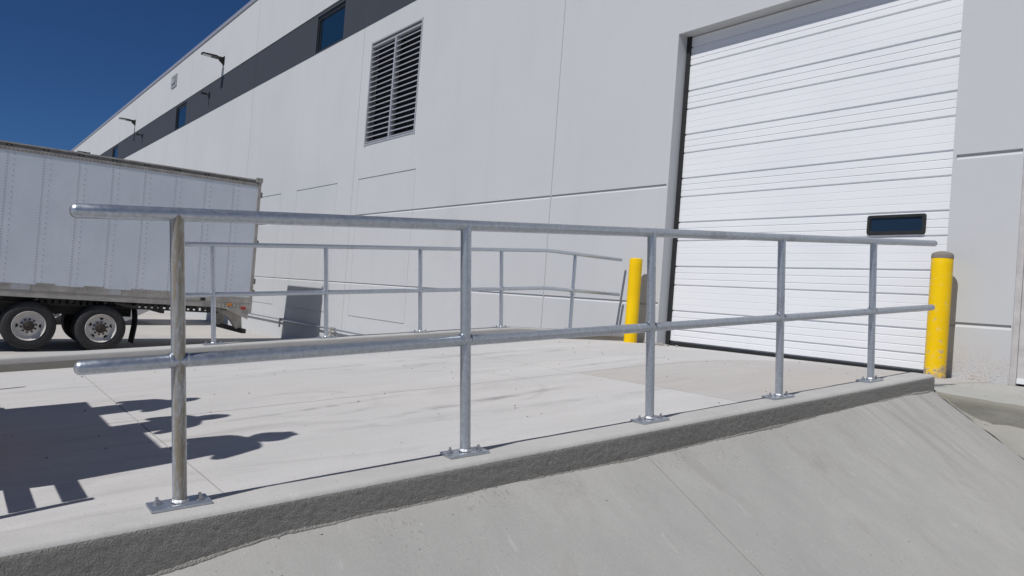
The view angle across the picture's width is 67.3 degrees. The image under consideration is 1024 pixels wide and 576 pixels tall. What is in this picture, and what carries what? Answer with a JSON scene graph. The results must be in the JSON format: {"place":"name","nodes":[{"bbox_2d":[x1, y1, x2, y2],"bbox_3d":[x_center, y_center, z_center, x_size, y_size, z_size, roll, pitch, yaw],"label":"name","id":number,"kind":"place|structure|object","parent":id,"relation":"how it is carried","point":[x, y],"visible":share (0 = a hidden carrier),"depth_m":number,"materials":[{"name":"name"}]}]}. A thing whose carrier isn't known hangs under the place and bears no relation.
{"place":"outdoors","nodes":[
{"label":"outdoors","id":0,"kind":"place"},
{"bbox_2d":[0,0,250,150],"label":"sky","id":1,"kind":"structure","parent":0,"point":[67,67],"materials":[{"name":"blue"}]},
{"bbox_2d":[0,311,281,354],"bbox_3d":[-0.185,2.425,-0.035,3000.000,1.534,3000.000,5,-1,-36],"label":"yard ground","id":2,"kind":"structure","parent":0,"point":[153,329],"depth_m":21.91,"materials":[{"name":"concrete"}]},
{"bbox_2d":[54,306,163,323],"bbox_3d":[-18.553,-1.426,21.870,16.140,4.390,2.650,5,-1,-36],"label":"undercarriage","id":3,"kind":"object","parent":2,"relation":"on","point":[58,316],"visible":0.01,"depth_m":25.06,"materials":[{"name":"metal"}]},
{"bbox_2d":[0,140,262,349],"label":"semi trailer","id":4,"kind":"object","parent":2,"relation":"on","point":[93,282],"visible":0.91,"depth_m":17.17,"materials":[{"name":"metal"}]},
{"bbox_2d":[0,326,623,371],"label":"ramp kerb","id":5,"kind":"structure","parent":2,"relation":"on","point":[33,361],"depth_m":7.80,"materials":[{"name":"concrete"}]},
{"bbox_2d":[185,242,622,344],"bbox_3d":[-0.880,0.059,9.515,6.219,1.429,0.116,5,-1,-37],"label":"railing","id":6,"kind":"object","parent":5,"relation":"on","point":[213,294],"visible":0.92,"depth_m":8.94,"materials":[{"name":"metal"}]},
{"bbox_2d":[0,372,934,575],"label":"ramp kerb","id":7,"kind":"structure","parent":2,"relation":"on","point":[142,541],"depth_m":3.02,"materials":[{"name":"concrete"}]},
{"bbox_2d":[69,203,937,513],"bbox_3d":[0.957,0.184,4.319,6.069,1.545,0.119,5,-1,-38],"label":"railing","id":8,"kind":"object","parent":7,"relation":"on","point":[177,359],"visible":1,"depth_m":3.38,"materials":[{"name":"metal"}]},
{"bbox_2d":[71,0,1023,386],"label":"warehouse","id":9,"kind":"structure","parent":2,"relation":"on","point":[879,118],"depth_m":11.56,"materials":[{"name":"white paint"}]},
{"bbox_2d":[113,146,117,157],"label":"window","id":10,"kind":"structure","parent":9,"relation":"in","point":[115,150],"depth_m":48.92,"materials":[{"name":"blue glass"}]},
{"bbox_2d":[119,117,135,125],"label":"wall lamp","id":11,"kind":"object","parent":9,"relation":"attached to","point":[132,121],"visible":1,"depth_m":43.53,"materials":[{"name":"grey metal"}]},
{"bbox_2d":[171,73,177,88],"bbox_3d":[-16.016,-9.796,36.450,0.074,0.560,1.000,5,-1,-36],"label":"wall vent","id":12,"kind":"object","parent":9,"relation":"attached to","point":[173,81],"depth_m":36.32,"materials":[{"name":"metal"}]},
{"bbox_2d":[176,102,186,128],"bbox_3d":[-15.041,-7.835,35.138,0.080,1.056,1.896,5,-1,-36],"label":"window","id":13,"kind":"structure","parent":9,"relation":"in","point":[181,111],"depth_m":35.29,"materials":[{"name":"blue glass"}]},
{"bbox_2d":[201,91,209,98],"bbox_3d":[-12.445,-7.844,31.226,0.329,0.260,0.148,5,-1,-36],"label":"security camera","id":14,"kind":"object","parent":9,"relation":"attached to","point":[204,93],"visible":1,"depth_m":31.19,"materials":[{"name":"black paint"}]},
{"bbox_2d":[201,52,224,65],"bbox_3d":[-11.510,-8.839,29.619,0.846,0.340,0.340,5,-1,-36],"label":"wall lamp","id":15,"kind":"object","parent":9,"relation":"attached to","point":[220,59],"visible":1,"depth_m":29.63,"materials":[{"name":"grey metal"}]},
{"bbox_2d":[248,313,364,335],"bbox_3d":[-10.858,0.784,28.203,0.135,0.270,29.800,5,-1,-36],"label":"wall conduit","id":16,"kind":"object","parent":9,"relation":"attached to","point":[330,328],"depth_m":20.89,"materials":[{"name":"metal"}]},
{"bbox_2d":[317,1,345,52],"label":"window","id":17,"kind":"structure","parent":9,"relation":"in","point":[331,25],"depth_m":21.60,"materials":[{"name":"blue glass"}]},
{"bbox_2d":[665,0,963,373],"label":"overhead door","id":18,"kind":"structure","parent":9,"relation":"in","point":[822,117],"depth_m":9.27,"materials":[{"name":"white metal"}]},
{"bbox_2d":[1009,167,1023,386],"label":"service door","id":19,"kind":"structure","parent":9,"relation":"in","point":[1016,378],"depth_m":7.28,"materials":[{"name":"beige paint"}]},
{"bbox_2d":[934,383,1023,458],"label":"landing","id":20,"kind":"object","parent":2,"relation":"on","point":[998,416],"visible":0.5,"depth_m":5.70,"materials":[{"name":"concrete"}]},
{"bbox_2d":[0,339,989,531],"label":"ramp slab","id":21,"kind":"structure","parent":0,"point":[260,434],"depth_m":5.14,"materials":[{"name":"concrete"}]},
{"bbox_2d":[624,258,642,342],"bbox_3d":[1.730,0.184,10.995,0.184,1.228,0.184,5,-1,-36],"label":"bollard","id":22,"kind":"object","parent":21,"relation":"on","point":[633,291],"visible":0.87,"depth_m":10.92,"materials":[{"name":"yellow metal"}]},
{"bbox_2d":[923,251,953,378],"bbox_3d":[4.224,0.271,7.620,0.200,1.275,0.200,5,-1,-36],"label":"bollard","id":23,"kind":"object","parent":21,"relation":"on","point":[938,319],"visible":0.93,"depth_m":7.54,"materials":[{"name":"yellow metal"}]},
{"bbox_2d":[45,341,1021,575],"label":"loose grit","id":24,"kind":"object","parent":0,"point":[661,344],"visible":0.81,"depth_m":6.48,"materials":[{"name":"gravel"}]},
{"bbox_2d":[161,391,1023,575],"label":"sloped apron","id":25,"kind":"object","parent":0,"point":[917,485],"visible":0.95,"depth_m":3.76,"materials":[{"name":"concrete"}]}
]}

